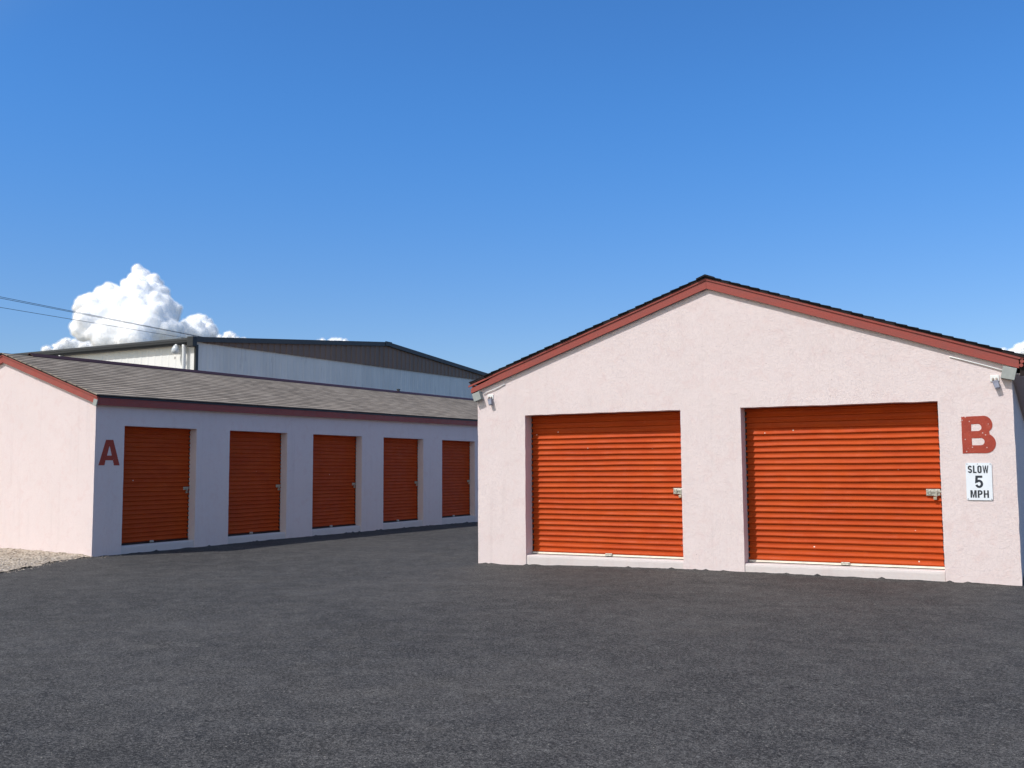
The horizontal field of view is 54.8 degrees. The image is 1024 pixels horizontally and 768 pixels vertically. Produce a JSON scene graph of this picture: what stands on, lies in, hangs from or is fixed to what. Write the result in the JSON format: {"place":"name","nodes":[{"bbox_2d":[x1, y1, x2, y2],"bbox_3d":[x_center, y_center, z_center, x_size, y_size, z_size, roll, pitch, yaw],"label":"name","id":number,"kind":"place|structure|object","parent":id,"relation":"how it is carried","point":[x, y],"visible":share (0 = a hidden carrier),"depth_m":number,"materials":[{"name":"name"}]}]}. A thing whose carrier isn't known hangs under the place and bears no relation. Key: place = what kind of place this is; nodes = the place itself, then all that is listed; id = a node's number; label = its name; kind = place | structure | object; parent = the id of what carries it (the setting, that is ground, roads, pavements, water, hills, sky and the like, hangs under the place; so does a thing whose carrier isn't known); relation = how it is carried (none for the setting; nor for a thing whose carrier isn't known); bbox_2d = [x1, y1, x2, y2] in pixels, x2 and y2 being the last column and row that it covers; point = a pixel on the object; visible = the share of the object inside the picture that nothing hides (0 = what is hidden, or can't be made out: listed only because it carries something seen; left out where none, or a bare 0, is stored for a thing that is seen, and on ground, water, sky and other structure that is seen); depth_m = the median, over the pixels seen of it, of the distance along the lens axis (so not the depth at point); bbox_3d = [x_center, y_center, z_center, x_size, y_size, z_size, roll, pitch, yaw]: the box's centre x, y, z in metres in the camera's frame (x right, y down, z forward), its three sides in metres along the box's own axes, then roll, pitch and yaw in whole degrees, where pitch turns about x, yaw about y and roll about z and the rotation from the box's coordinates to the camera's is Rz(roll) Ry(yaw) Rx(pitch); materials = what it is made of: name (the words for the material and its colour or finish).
{"place":"outdoors","nodes":[
{"label":"outdoors","id":0,"kind":"place"},
{"bbox_2d":[42,338,92,350],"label":"cloud","id":1,"kind":"structure","parent":0,"point":[68,343],"depth_m":3015.92,"materials":[{"name":"white"}]},
{"bbox_2d":[0,307,182,337],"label":"power line","id":2,"kind":"object","parent":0,"point":[96,323],"visible":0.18,"depth_m":49.77,"materials":[{"name":"metal"}]},
{"bbox_2d":[1,298,198,336],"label":"power line","id":3,"kind":"object","parent":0,"point":[98,317],"visible":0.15,"depth_m":47.32,"materials":[{"name":"metal"}]},
{"bbox_2d":[3,297,200,336],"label":"power line","id":4,"kind":"object","parent":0,"point":[104,317],"visible":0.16,"depth_m":47.84,"materials":[{"name":"metal"}]},
{"bbox_2d":[69,264,183,345],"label":"cloud","id":5,"kind":"structure","parent":0,"point":[141,295],"depth_m":2700.13,"materials":[{"name":"white"}]},
{"bbox_2d":[179,314,217,337],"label":"cloud","id":6,"kind":"structure","parent":0,"point":[200,325],"depth_m":3006.37,"materials":[{"name":"white"}]},
{"bbox_2d":[216,332,238,337],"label":"cloud","id":7,"kind":"structure","parent":0,"point":[229,335],"depth_m":3308.05,"materials":[{"name":"white"}]},
{"bbox_2d":[15,336,487,398],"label":"warehouse","id":8,"kind":"structure","parent":0,"point":[386,365],"depth_m":35.12,"materials":[{"name":"white metal"}]},
{"bbox_2d":[171,344,181,354],"bbox_3d":[-10.403,-1.093,30.620,0.270,0.369,0.342,-3,-6,28],"label":"wall lamp","id":9,"kind":"object","parent":8,"relation":"attached to","point":[175,349],"visible":1,"depth_m":30.51,"materials":[{"name":"white metal"}]},
{"bbox_2d":[321,338,345,340],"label":"cloud","id":10,"kind":"structure","parent":0,"point":[335,339],"depth_m":3449.12,"materials":[{"name":"white"}]},
{"bbox_2d":[0,522,1023,767],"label":"asphalt lot","id":11,"kind":"structure","parent":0,"point":[428,646],"depth_m":7.41,"materials":[{"name":"grey asphalt"}]},
{"bbox_2d":[0,548,120,572],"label":"gravel","id":12,"kind":"structure","parent":11,"relation":"on","point":[12,558],"depth_m":16.43,"materials":[{"name":"beige gravel"}]},
{"bbox_2d":[0,353,477,556],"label":"storage building","id":13,"kind":"structure","parent":11,"relation":"on","point":[99,457],"depth_m":19.68,"materials":[{"name":"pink paint"}]},
{"bbox_2d":[121,426,190,544],"bbox_3d":[-6.649,1.778,18.376,0.087,2.332,1.788,-3,-6,27],"label":"roll up door","id":14,"kind":"structure","parent":13,"relation":"in","point":[156,472],"depth_m":18.41,"materials":[{"name":"orange paint"}]},
{"bbox_2d":[228,431,281,535],"bbox_3d":[-5.424,1.971,20.681,0.087,2.330,1.805,-3,-6,27],"label":"roll up door","id":15,"kind":"structure","parent":13,"relation":"in","point":[254,457],"depth_m":20.73,"materials":[{"name":"orange paint"}]},
{"bbox_2d":[312,435,355,528],"bbox_3d":[-4.185,2.165,23.013,0.087,2.332,1.890,-3,-6,27],"label":"roll up door","id":16,"kind":"structure","parent":13,"relation":"in","point":[334,457],"depth_m":23.08,"materials":[{"name":"orange paint"}]},
{"bbox_2d":[383,438,417,522],"bbox_3d":[-2.916,2.366,25.402,0.087,2.330,1.877,-3,-6,27],"label":"roll up door","id":17,"kind":"structure","parent":13,"relation":"in","point":[400,466],"depth_m":25.48,"materials":[{"name":"orange paint"}]},
{"bbox_2d":[442,440,469,517],"bbox_3d":[-1.634,2.568,27.814,0.087,2.329,1.860,-3,-6,27],"label":"roll up door","id":18,"kind":"structure","parent":13,"relation":"in","point":[455,454],"depth_m":27.92,"materials":[{"name":"orange paint"}]},
{"bbox_2d":[468,274,1023,585],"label":"storage building","id":19,"kind":"structure","parent":11,"relation":"on","point":[705,421],"depth_m":13.65,"materials":[{"name":"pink paint"}]},
{"bbox_2d":[484,384,504,404],"bbox_3d":[-0.291,0.169,15.472,0.386,0.334,0.074,-3,-6,28],"label":"floodlight","id":20,"kind":"object","parent":19,"relation":"attached to","point":[490,397],"visible":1,"depth_m":15.48,"materials":[{"name":"white metal"}]},
{"bbox_2d":[531,411,682,559],"bbox_3d":[1.404,1.404,14.754,2.557,2.332,0.087,-3,-6,28],"label":"roll up door","id":21,"kind":"structure","parent":19,"relation":"in","point":[604,484],"depth_m":14.74,"materials":[{"name":"orange paint"}]},
{"bbox_2d":[744,402,944,569],"bbox_3d":[4.381,1.251,13.190,2.585,2.331,0.096,-3,-6,28],"label":"roll up door","id":22,"kind":"structure","parent":19,"relation":"in","point":[845,485],"depth_m":13.15,"materials":[{"name":"orange paint"}]},
{"bbox_2d":[949,356,1001,388],"bbox_3d":[5.772,-0.147,12.276,0.605,0.442,0.074,-3,-6,28],"label":"floodlight","id":23,"kind":"object","parent":19,"relation":"attached to","point":[994,379],"visible":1,"depth_m":12.20,"materials":[{"name":"white metal"}]},
{"bbox_2d":[965,463,992,499],"bbox_3d":[5.768,1.204,12.196,0.293,0.459,0.008,-3,-5,28],"label":"speed sign","id":24,"kind":"object","parent":19,"relation":"attached to","point":[979,486],"visible":1,"depth_m":12.20,"materials":[{"name":"metal"}]},
{"bbox_2d":[0,0,1023,372],"label":"sky","id":25,"kind":"structure","parent":0,"point":[481,185],"materials":[{"name":"blue"}]},
{"bbox_2d":[1002,343,1023,353],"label":"cloud","id":26,"kind":"structure","parent":0,"point":[1019,348],"depth_m":2818.54,"materials":[{"name":"white"}]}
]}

